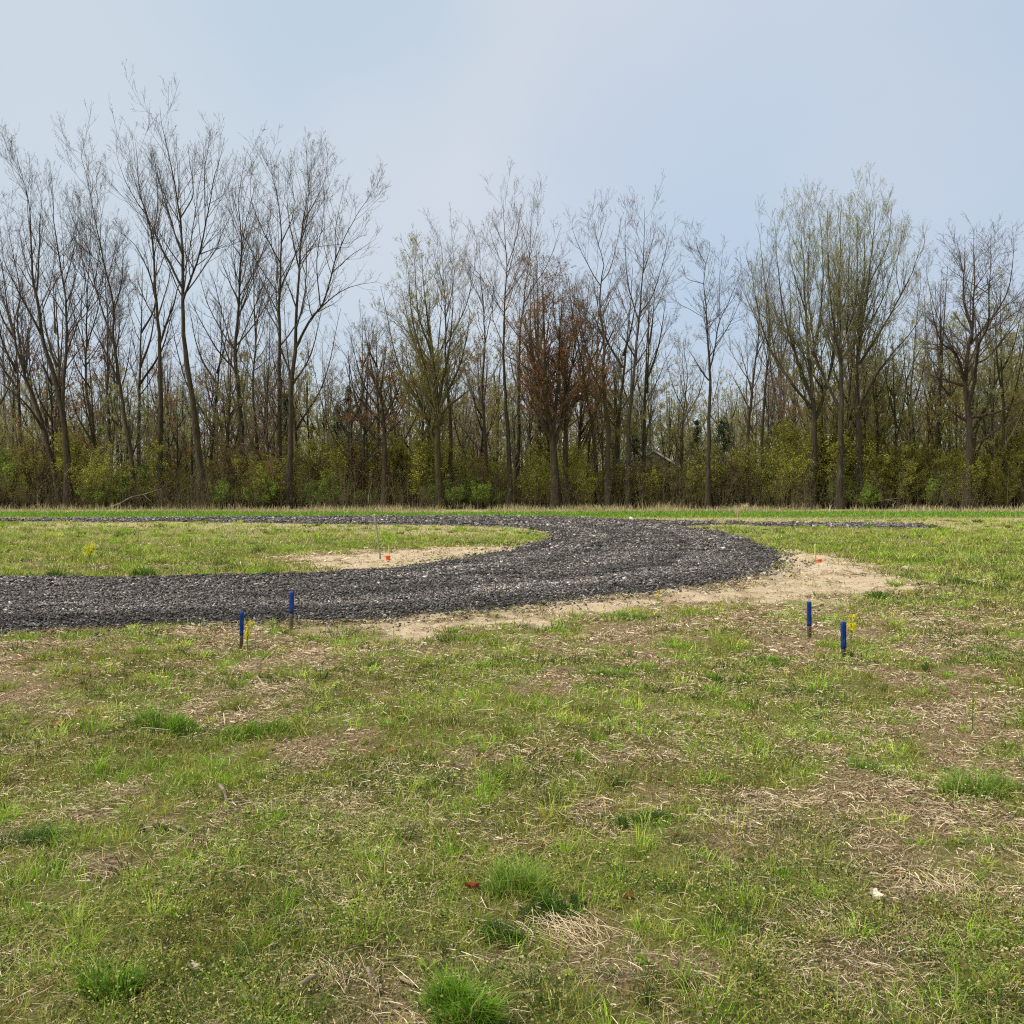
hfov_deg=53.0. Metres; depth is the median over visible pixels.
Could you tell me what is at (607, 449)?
bare tree
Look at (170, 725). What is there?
grass clump
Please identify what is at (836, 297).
bare tree
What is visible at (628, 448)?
bare tree
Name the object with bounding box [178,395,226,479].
slim tree
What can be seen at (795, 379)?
slim tree
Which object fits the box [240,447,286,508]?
bush
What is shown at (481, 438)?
slim tree
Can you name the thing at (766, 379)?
bare tree
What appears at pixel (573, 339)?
bare tree
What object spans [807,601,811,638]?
wooden stake
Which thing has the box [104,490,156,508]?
fallen branch
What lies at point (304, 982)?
fallen stick
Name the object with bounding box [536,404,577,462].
slim tree
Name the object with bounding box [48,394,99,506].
slim tree
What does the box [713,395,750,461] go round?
slim tree
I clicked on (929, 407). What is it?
slim tree
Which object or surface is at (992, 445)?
slim tree
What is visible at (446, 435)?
shrub
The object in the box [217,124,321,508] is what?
bare tree
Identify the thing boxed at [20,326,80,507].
slim tree
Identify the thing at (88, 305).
bare tree
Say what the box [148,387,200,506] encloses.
slim tree
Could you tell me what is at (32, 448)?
shrub
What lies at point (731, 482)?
bush
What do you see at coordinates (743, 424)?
slim tree
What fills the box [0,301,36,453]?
slim tree
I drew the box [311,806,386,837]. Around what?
straw bundle
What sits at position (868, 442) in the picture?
shrub
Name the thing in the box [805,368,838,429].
slim tree
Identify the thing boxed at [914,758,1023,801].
grass clump
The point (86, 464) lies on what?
bush
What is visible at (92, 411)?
slim tree
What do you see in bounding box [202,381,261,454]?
slim tree
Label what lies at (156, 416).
slim tree
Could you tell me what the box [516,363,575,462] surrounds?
slim tree
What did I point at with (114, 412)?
slim tree
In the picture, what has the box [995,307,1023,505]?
slim tree
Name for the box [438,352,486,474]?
slim tree
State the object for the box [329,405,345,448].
evergreen tree
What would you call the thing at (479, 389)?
slim tree
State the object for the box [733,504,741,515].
dry reed clump
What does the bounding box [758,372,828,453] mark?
slim tree
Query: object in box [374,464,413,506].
bush
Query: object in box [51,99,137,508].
bare tree
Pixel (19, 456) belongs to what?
shrub
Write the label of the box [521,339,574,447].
slim tree
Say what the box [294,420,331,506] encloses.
shrub
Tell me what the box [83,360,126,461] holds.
slim tree
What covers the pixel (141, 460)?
slim tree
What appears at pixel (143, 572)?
grass clump
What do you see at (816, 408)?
slim tree
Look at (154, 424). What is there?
slim tree
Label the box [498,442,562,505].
shrub
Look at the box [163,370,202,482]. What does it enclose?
slim tree
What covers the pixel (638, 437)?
slim tree
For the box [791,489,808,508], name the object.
bush
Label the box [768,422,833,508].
shrub
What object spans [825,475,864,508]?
shrub
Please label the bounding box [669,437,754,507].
bush
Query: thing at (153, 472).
shrub
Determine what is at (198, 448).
bare tree
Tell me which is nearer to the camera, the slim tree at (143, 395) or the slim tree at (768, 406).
the slim tree at (768, 406)
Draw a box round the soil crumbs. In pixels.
[1,536,1019,1020]
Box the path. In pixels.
[751,524,922,528]
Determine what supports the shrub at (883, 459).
on the ground at (684, 594)
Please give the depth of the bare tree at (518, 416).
80.39 m
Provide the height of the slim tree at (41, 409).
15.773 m
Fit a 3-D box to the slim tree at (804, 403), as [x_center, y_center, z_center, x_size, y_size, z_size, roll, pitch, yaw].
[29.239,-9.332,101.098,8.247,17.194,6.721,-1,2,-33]
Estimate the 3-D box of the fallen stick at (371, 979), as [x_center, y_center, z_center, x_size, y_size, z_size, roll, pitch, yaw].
[-0.418,1.435,3.150,0.033,0.043,0.121,-1,1,-23]
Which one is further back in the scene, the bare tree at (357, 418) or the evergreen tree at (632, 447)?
the evergreen tree at (632, 447)
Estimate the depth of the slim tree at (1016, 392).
80.41 m
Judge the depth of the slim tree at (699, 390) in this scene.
117.52 m
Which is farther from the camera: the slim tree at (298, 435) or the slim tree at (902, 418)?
the slim tree at (298, 435)
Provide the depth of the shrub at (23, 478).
79.47 m
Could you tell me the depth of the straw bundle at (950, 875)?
3.92 m
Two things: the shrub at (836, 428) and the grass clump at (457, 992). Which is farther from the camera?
the shrub at (836, 428)
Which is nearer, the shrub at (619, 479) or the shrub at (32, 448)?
the shrub at (619, 479)
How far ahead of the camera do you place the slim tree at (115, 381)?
92.37 m
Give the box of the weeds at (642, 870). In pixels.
[0,536,1023,1023]
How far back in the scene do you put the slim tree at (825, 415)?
84.22 m
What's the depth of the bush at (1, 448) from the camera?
93.67 m
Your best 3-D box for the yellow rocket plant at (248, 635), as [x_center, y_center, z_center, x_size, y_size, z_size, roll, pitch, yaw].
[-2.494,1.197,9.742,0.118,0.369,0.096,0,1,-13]
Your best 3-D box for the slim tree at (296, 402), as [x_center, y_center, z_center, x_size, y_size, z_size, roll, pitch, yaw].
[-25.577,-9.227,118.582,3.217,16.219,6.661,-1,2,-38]
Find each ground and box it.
[0,502,1023,1023]
[2,507,250,508]
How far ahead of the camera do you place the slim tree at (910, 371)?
83.13 m
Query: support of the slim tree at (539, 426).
on the ground at (684, 594)
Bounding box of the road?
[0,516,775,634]
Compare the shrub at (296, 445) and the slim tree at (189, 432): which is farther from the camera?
the shrub at (296, 445)
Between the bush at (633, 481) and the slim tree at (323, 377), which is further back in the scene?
the slim tree at (323, 377)
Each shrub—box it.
[0,447,31,507]
[2,449,45,491]
[2,452,46,508]
[11,422,72,500]
[13,431,113,503]
[50,413,120,507]
[65,441,122,508]
[75,480,133,508]
[89,465,121,507]
[117,457,169,507]
[122,436,194,508]
[164,444,209,504]
[180,458,223,502]
[193,457,232,506]
[206,477,236,508]
[226,452,281,508]
[234,429,317,477]
[240,479,277,507]
[249,450,294,508]
[251,473,282,508]
[264,461,317,505]
[270,453,322,507]
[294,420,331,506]
[295,484,329,508]
[301,474,353,508]
[306,422,370,458]
[307,433,358,507]
[324,423,382,502]
[341,408,417,506]
[353,485,380,507]
[362,434,432,506]
[392,402,459,503]
[392,436,453,508]
[398,430,471,507]
[422,478,445,505]
[424,439,477,507]
[442,450,506,507]
[443,479,463,508]
[459,476,491,508]
[460,458,495,506]
[467,485,506,508]
[470,451,506,505]
[492,475,512,507]
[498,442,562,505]
[512,451,550,508]
[512,479,537,505]
[524,429,587,472]
[526,456,571,505]
[526,460,561,504]
[531,455,568,507]
[542,446,591,502]
[557,443,590,470]
[558,438,625,493]
[558,440,599,508]
[568,460,604,504]
[574,472,596,508]
[592,464,641,504]
[620,457,661,502]
[637,462,675,505]
[674,459,711,506]
[682,434,737,507]
[710,447,760,506]
[726,431,806,508]
[735,415,837,505]
[751,444,796,508]
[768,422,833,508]
[781,425,858,508]
[784,404,887,507]
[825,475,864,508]
[830,420,891,508]
[834,416,890,468]
[848,463,887,507]
[853,482,882,509]
[862,439,900,507]
[863,444,931,507]
[863,451,916,508]
[871,433,941,479]
[873,436,954,507]
[904,414,979,507]
[919,472,955,508]
[932,460,986,508]
[934,451,987,507]
[945,429,1022,507]
[960,424,1023,507]
[974,446,1023,508]
[976,418,1023,475]
[985,473,1012,507]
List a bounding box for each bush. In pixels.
[0,429,11,456]
[0,455,50,507]
[0,469,8,499]
[3,411,76,505]
[62,435,113,506]
[78,468,105,508]
[115,488,140,507]
[118,440,190,505]
[136,455,190,506]
[203,419,286,507]
[204,433,266,508]
[205,449,250,507]
[207,450,269,504]
[208,482,238,508]
[231,427,275,507]
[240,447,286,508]
[285,442,345,506]
[314,426,370,507]
[330,443,377,505]
[332,426,409,507]
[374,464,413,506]
[377,441,434,504]
[457,447,513,508]
[594,454,667,508]
[619,461,675,507]
[623,450,684,505]
[643,488,670,507]
[653,467,701,507]
[664,466,711,508]
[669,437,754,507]
[702,445,743,499]
[711,467,748,508]
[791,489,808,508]
[862,433,907,505]
[871,482,892,508]
[899,443,941,505]
[1011,480,1023,506]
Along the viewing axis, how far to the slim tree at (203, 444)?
95.14 m
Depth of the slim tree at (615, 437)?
89.34 m
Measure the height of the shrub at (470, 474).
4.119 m
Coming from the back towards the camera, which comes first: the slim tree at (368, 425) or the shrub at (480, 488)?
the slim tree at (368, 425)
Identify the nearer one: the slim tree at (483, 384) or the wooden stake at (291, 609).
the wooden stake at (291, 609)
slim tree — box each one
[0,254,44,452]
[0,290,62,503]
[0,301,34,404]
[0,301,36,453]
[0,355,21,504]
[0,364,31,449]
[0,391,22,442]
[0,398,9,449]
[0,406,12,450]
[0,408,44,455]
[0,413,37,453]
[2,347,78,477]
[14,329,77,504]
[16,247,82,489]
[17,366,54,454]
[17,371,50,451]
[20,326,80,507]
[22,379,53,506]
[26,340,84,439]
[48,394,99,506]
[53,328,120,480]
[65,380,80,444]
[67,373,111,468]
[79,283,145,505]
[79,406,113,462]
[81,338,168,474]
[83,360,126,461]
[87,379,143,506]
[89,304,134,458]
[106,245,180,503]
[106,368,157,507]
[109,387,156,473]
[118,385,150,473]
[125,350,194,504]
[126,355,177,452]
[127,409,163,466]
[130,376,180,503]
[144,374,169,451]
[145,338,181,457]
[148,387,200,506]
[152,354,189,461]
[152,382,189,469]
[161,285,244,503]
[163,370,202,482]
[164,396,185,439]
[172,371,204,504]
[176,350,211,434]
[178,363,239,457]
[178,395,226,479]
[182,389,220,472]
[190,320,262,464]
[196,334,273,450]
[197,342,230,463]
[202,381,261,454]
[207,388,259,463]
[215,336,263,449]
[223,347,294,504]
[225,342,305,507]
[225,366,271,443]
[232,319,314,452]
[247,377,297,467]
[256,327,304,416]
[258,364,302,457]
[262,285,352,505]
[268,357,304,431]
[268,410,313,463]
[273,337,333,461]
[273,363,308,445]
[275,393,329,502]
[297,370,345,462]
[299,317,397,507]
[313,356,342,502]
[324,329,411,506]
[326,354,389,504]
[330,366,368,505]
[334,300,394,446]
[343,297,404,506]
[344,403,381,456]
[351,373,383,459]
[358,302,454,454]
[365,338,420,503]
[370,271,468,412]
[375,320,459,454]
[379,347,425,505]
[388,317,467,456]
[392,407,416,505]
[398,407,411,458]
[398,407,447,454]
[418,366,484,460]
[421,355,458,459]
[426,371,489,504]
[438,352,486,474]
[440,391,473,473]
[441,342,507,465]
[444,377,480,454]
[448,384,478,465]
[451,331,511,456]
[454,324,528,462]
[455,367,502,467]
[464,340,499,467]
[465,351,524,468]
[465,374,502,466]
[487,385,532,463]
[488,359,551,505]
[499,325,542,475]
[500,372,536,508]
[503,408,544,505]
[504,352,580,466]
[507,316,576,474]
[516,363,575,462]
[517,256,565,469]
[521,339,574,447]
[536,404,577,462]
[538,333,613,465]
[544,270,601,503]
[545,386,597,457]
[552,268,617,504]
[554,305,623,504]
[563,367,604,452]
[566,248,651,506]
[568,348,605,454]
[568,370,620,449]
[569,359,640,501]
[573,376,614,482]
[583,343,657,501]
[585,347,641,451]
[591,387,642,472]
[598,329,649,432]
[612,371,661,506]
[617,371,658,454]
[624,265,677,507]
[624,349,678,471]
[637,371,701,474]
[652,391,704,462]
[656,360,707,463]
[658,395,711,467]
[670,339,727,460]
[674,420,692,464]
[682,399,729,463]
[693,367,760,462]
[698,406,715,461]
[711,378,741,446]
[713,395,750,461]
[716,378,775,501]
[717,414,750,455]
[719,372,752,463]
[725,396,751,463]
[727,368,764,438]
[727,373,787,458]
[745,270,804,470]
[747,371,805,457]
[750,407,771,469]
[753,348,785,504]
[754,370,788,457]
[758,366,786,454]
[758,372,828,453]
[763,317,800,429]
[769,333,849,446]
[769,334,810,440]
[772,368,799,440]
[773,397,810,456]
[773,398,828,456]
[782,300,889,508]
[782,351,862,504]
[787,361,859,507]
[796,329,882,422]
[799,363,860,438]
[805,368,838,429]
[809,300,894,465]
[818,298,891,486]
[830,364,912,506]
[832,320,916,508]
[834,337,871,434]
[855,343,902,439]
[855,360,905,505]
[859,360,929,458]
[860,313,939,508]
[860,341,905,430]
[865,312,940,504]
[872,332,964,505]
[893,351,959,503]
[896,359,934,444]
[901,320,987,461]
[904,250,964,506]
[904,377,944,454]
[913,397,953,450]
[914,311,1011,453]
[914,323,956,458]
[918,307,998,453]
[925,374,965,461]
[939,286,1019,471]
[944,268,1023,507]
[944,356,1005,486]
[948,299,1023,504]
[960,354,1023,465]
[961,329,1023,507]
[977,427,985,459]
[979,296,1023,442]
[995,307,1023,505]
[1002,363,1023,431]
[1004,300,1023,464]
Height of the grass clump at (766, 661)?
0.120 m
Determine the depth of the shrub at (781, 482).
78.01 m
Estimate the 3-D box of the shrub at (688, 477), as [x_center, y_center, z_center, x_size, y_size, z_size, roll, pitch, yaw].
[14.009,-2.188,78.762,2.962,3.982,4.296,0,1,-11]
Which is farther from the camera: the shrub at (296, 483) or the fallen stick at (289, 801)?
the shrub at (296, 483)
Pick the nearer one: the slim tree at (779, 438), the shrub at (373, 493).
the shrub at (373, 493)
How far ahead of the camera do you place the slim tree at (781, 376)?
98.16 m
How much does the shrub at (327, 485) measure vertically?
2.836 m
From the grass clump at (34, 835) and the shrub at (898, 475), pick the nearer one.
the grass clump at (34, 835)
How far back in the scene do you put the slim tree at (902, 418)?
89.87 m
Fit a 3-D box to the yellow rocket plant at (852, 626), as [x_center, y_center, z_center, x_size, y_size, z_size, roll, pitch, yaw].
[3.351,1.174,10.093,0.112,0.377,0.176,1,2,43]
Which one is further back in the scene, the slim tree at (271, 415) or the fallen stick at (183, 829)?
the slim tree at (271, 415)
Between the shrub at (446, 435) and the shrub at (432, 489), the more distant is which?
the shrub at (446, 435)
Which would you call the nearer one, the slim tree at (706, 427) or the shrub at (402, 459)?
the shrub at (402, 459)
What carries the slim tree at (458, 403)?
on the ground at (684, 594)
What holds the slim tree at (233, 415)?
on the ground at (684, 594)
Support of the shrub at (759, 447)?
on the ground at (684, 594)
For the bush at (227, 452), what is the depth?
79.86 m
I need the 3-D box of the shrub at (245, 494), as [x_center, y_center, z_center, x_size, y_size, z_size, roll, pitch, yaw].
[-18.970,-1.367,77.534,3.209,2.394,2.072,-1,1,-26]
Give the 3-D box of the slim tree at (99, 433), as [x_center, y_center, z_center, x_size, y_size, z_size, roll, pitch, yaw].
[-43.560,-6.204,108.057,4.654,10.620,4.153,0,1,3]
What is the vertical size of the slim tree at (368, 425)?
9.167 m
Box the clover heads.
[6,552,1023,949]
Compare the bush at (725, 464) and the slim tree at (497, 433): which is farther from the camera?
the slim tree at (497, 433)
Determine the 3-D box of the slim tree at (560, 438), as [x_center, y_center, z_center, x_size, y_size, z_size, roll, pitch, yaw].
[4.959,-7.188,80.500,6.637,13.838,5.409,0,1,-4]
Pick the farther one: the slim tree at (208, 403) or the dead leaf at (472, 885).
the slim tree at (208, 403)
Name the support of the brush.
on the ground at (684, 594)
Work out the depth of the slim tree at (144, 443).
93.35 m
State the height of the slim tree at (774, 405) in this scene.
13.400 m
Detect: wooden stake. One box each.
[239,611,243,648]
[289,591,293,629]
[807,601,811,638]
[841,621,846,656]
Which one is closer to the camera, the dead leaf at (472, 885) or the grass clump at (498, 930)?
the grass clump at (498, 930)
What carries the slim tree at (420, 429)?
on the ground at (684, 594)
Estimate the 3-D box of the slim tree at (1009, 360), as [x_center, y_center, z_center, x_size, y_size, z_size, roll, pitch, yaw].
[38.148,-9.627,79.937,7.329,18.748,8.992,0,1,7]
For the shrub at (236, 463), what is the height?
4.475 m
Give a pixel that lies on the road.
(265, 618)
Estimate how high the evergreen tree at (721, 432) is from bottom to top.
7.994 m
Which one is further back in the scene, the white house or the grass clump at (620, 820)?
the white house
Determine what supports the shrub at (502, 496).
on the ground at (684, 594)
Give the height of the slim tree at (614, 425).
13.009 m
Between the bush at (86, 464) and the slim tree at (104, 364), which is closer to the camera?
the bush at (86, 464)
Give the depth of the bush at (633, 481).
77.42 m
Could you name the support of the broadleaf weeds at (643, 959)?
on the ground at (684, 594)
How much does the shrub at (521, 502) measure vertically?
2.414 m
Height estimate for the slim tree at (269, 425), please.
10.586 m
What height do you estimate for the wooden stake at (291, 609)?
0.537 m
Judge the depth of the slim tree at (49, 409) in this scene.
83.93 m
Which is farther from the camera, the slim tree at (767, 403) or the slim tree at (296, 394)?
the slim tree at (767, 403)
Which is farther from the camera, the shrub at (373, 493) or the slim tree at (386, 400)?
the slim tree at (386, 400)
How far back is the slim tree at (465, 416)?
99.46 m
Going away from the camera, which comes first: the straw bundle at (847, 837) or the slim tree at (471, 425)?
the straw bundle at (847, 837)
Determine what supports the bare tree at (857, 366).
on the ground at (684, 594)
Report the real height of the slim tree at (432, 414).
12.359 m
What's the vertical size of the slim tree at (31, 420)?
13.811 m
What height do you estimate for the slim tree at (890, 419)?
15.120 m
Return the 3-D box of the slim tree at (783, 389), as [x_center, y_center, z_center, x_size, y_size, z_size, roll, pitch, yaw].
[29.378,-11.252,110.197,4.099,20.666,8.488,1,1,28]
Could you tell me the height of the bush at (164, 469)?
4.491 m
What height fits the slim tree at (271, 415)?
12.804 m
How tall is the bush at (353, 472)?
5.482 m
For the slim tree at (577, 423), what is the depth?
117.74 m
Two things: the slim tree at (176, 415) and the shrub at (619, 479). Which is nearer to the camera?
the shrub at (619, 479)
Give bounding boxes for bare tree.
[0,116,117,508]
[0,180,69,508]
[44,170,143,476]
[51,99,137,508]
[71,97,196,508]
[72,218,144,484]
[119,59,256,508]
[197,180,304,506]
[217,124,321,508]
[270,127,390,508]
[317,329,416,507]
[369,224,500,508]
[418,201,491,508]
[445,160,546,508]
[484,172,577,506]
[522,285,619,507]
[545,273,603,507]
[550,185,658,507]
[601,167,690,508]
[636,367,665,445]
[655,220,752,508]
[734,194,820,506]
[740,183,858,506]
[759,172,886,508]
[829,160,935,508]
[899,211,1023,509]
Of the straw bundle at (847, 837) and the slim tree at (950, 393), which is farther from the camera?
the slim tree at (950, 393)
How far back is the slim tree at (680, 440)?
99.74 m
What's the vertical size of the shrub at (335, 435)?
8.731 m
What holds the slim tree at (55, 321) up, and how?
on the ground at (684, 594)
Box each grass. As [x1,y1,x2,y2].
[0,499,1023,512]
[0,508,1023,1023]
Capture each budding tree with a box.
[185,121,287,507]
[229,263,303,467]
[431,209,522,507]
[481,250,599,509]
[657,321,707,471]
[719,252,791,507]
[875,249,949,451]
[984,355,1023,507]
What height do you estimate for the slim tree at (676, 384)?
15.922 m
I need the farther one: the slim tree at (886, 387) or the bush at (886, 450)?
the slim tree at (886, 387)
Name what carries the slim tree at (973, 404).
on the ground at (684, 594)
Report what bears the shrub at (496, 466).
on the ground at (684, 594)
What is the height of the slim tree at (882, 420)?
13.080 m
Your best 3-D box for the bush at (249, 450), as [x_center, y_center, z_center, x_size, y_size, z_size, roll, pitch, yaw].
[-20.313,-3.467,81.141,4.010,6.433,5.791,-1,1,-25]
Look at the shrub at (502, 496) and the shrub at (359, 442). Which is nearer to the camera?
the shrub at (502, 496)
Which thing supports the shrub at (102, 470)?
on the ground at (684, 594)
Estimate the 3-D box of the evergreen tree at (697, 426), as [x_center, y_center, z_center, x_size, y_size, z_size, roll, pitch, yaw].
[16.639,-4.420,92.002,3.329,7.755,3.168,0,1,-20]
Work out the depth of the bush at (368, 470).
79.05 m
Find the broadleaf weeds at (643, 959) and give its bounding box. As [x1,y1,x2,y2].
[11,585,1023,1023]
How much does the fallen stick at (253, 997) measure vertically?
0.024 m
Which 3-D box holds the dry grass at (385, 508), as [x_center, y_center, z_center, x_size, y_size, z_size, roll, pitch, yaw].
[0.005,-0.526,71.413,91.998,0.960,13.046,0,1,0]
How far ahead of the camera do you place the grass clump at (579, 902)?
3.73 m
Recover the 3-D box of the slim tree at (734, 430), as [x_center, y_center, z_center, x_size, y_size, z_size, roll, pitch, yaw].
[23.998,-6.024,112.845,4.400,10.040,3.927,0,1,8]
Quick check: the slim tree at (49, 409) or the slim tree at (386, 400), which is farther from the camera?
the slim tree at (386, 400)
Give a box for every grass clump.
[0,818,82,854]
[44,567,66,576]
[57,944,173,1009]
[112,700,209,742]
[126,564,157,576]
[205,713,311,742]
[233,565,269,572]
[405,959,521,1023]
[467,842,570,904]
[468,911,540,955]
[511,884,603,926]
[573,666,643,681]
[587,808,689,834]
[597,609,649,619]
[697,668,724,683]
[739,654,783,666]
[836,749,886,772]
[857,588,902,599]
[890,594,956,602]
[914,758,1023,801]
[945,574,971,584]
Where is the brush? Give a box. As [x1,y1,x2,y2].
[0,459,1023,509]
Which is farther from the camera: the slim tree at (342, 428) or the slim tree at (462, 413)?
the slim tree at (462, 413)
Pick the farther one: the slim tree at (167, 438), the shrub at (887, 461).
the slim tree at (167, 438)
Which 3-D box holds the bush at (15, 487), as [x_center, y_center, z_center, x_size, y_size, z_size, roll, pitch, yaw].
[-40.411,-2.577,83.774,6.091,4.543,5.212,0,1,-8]
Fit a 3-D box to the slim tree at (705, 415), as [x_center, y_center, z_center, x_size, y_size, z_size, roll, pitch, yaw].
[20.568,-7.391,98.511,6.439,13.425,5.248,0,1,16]
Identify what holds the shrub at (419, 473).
on the ground at (684, 594)
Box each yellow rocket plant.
[81,542,94,559]
[243,620,252,651]
[846,613,857,645]
[964,684,979,733]
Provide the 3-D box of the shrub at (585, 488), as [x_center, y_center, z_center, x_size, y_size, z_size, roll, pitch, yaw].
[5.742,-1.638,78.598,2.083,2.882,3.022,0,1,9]
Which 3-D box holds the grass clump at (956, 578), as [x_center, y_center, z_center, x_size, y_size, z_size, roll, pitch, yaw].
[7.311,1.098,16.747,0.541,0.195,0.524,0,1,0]
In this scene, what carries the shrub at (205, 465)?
on the ground at (684, 594)
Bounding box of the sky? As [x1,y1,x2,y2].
[0,0,1023,473]
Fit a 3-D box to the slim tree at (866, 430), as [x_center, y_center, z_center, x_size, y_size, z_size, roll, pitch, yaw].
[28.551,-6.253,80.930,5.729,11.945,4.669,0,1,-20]
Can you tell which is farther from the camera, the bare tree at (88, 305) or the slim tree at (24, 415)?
the slim tree at (24, 415)
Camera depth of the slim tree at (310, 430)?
93.84 m
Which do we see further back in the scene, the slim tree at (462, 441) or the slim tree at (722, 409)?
the slim tree at (722, 409)
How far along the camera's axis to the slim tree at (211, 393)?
108.28 m
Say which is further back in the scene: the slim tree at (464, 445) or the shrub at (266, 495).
the slim tree at (464, 445)
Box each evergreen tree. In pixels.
[282,394,300,458]
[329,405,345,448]
[334,384,360,498]
[623,422,646,466]
[686,420,706,470]
[710,415,741,471]
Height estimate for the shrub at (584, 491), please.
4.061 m
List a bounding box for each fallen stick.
[176,825,247,837]
[218,784,261,803]
[241,993,265,1002]
[265,800,321,803]
[294,973,318,990]
[366,966,381,994]
[397,975,415,986]
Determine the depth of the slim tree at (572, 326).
88.73 m
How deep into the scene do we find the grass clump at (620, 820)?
4.70 m
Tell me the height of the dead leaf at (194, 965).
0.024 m
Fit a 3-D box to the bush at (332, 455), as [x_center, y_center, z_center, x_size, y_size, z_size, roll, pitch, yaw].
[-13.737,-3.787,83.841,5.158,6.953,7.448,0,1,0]
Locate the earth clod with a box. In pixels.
[136,822,168,833]
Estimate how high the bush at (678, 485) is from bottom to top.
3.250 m
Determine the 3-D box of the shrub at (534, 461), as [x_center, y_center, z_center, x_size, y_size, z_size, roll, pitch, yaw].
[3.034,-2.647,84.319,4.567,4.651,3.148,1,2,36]
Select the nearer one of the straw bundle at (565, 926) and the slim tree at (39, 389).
the straw bundle at (565, 926)
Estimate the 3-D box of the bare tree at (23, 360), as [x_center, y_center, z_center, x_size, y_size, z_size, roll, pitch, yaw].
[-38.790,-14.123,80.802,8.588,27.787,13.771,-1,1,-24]
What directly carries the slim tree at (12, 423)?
on the ground at (684, 594)
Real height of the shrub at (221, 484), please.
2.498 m
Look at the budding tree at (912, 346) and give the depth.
84.31 m
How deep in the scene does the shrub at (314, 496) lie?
77.29 m
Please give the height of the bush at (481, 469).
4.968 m
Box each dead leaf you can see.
[188,960,198,970]
[465,882,478,888]
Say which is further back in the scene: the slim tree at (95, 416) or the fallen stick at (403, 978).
the slim tree at (95, 416)
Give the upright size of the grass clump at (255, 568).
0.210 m
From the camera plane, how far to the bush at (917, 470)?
81.12 m
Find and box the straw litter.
[0,540,1023,1023]
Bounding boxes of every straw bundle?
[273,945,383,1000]
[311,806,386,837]
[493,905,643,957]
[752,885,856,920]
[799,818,910,847]
[851,910,984,967]
[900,856,1012,908]
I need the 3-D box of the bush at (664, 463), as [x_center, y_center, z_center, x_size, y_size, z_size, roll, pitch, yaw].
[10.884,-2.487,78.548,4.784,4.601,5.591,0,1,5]
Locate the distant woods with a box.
[0,342,1021,502]
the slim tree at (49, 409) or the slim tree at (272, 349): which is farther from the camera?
the slim tree at (272, 349)
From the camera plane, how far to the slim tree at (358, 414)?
82.10 m
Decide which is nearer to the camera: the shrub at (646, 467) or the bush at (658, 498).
the bush at (658, 498)
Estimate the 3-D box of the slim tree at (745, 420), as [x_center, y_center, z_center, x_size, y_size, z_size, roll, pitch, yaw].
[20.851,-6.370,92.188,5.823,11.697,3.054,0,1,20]
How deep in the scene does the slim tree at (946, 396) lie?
103.62 m
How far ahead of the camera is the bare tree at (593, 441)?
78.86 m
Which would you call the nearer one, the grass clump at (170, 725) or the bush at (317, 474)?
the grass clump at (170, 725)
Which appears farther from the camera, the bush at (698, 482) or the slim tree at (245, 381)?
the slim tree at (245, 381)
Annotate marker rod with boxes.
[814,544,815,559]
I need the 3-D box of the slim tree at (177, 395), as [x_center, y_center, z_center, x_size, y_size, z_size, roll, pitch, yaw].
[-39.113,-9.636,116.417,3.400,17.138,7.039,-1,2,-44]
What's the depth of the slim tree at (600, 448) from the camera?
85.24 m
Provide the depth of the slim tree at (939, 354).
86.02 m
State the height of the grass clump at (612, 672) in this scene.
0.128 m
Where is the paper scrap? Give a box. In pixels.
[869,887,883,899]
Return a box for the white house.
[623,448,683,503]
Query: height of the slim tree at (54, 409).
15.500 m
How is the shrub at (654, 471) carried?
on the ground at (684, 594)
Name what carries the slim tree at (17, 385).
on the ground at (684, 594)
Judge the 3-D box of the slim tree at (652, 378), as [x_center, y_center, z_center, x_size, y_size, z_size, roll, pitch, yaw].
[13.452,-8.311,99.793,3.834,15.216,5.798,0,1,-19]
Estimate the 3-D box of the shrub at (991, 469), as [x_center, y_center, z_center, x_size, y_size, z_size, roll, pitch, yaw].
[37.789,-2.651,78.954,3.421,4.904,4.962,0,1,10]
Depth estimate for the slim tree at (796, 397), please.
89.64 m
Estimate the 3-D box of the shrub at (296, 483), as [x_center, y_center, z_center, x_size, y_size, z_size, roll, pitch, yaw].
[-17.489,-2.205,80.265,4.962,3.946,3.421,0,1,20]
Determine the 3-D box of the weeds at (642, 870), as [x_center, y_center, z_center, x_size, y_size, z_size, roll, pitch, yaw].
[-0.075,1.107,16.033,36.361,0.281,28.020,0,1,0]
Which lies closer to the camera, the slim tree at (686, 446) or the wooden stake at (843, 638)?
the wooden stake at (843, 638)
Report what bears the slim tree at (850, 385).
on the ground at (684, 594)
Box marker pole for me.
[374,514,380,558]
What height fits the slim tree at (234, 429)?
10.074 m
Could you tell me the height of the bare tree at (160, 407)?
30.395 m
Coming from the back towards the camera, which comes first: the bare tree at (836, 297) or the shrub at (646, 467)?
the shrub at (646, 467)
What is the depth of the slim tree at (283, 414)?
107.69 m
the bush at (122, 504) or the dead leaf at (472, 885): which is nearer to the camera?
the dead leaf at (472, 885)
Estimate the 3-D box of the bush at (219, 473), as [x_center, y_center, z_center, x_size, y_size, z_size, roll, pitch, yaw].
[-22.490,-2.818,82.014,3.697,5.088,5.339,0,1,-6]
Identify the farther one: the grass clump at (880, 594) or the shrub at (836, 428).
the shrub at (836, 428)
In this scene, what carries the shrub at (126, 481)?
on the ground at (684, 594)
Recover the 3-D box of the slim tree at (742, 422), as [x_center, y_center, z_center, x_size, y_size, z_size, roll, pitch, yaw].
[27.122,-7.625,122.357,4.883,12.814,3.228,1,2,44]
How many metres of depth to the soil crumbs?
9.72 m

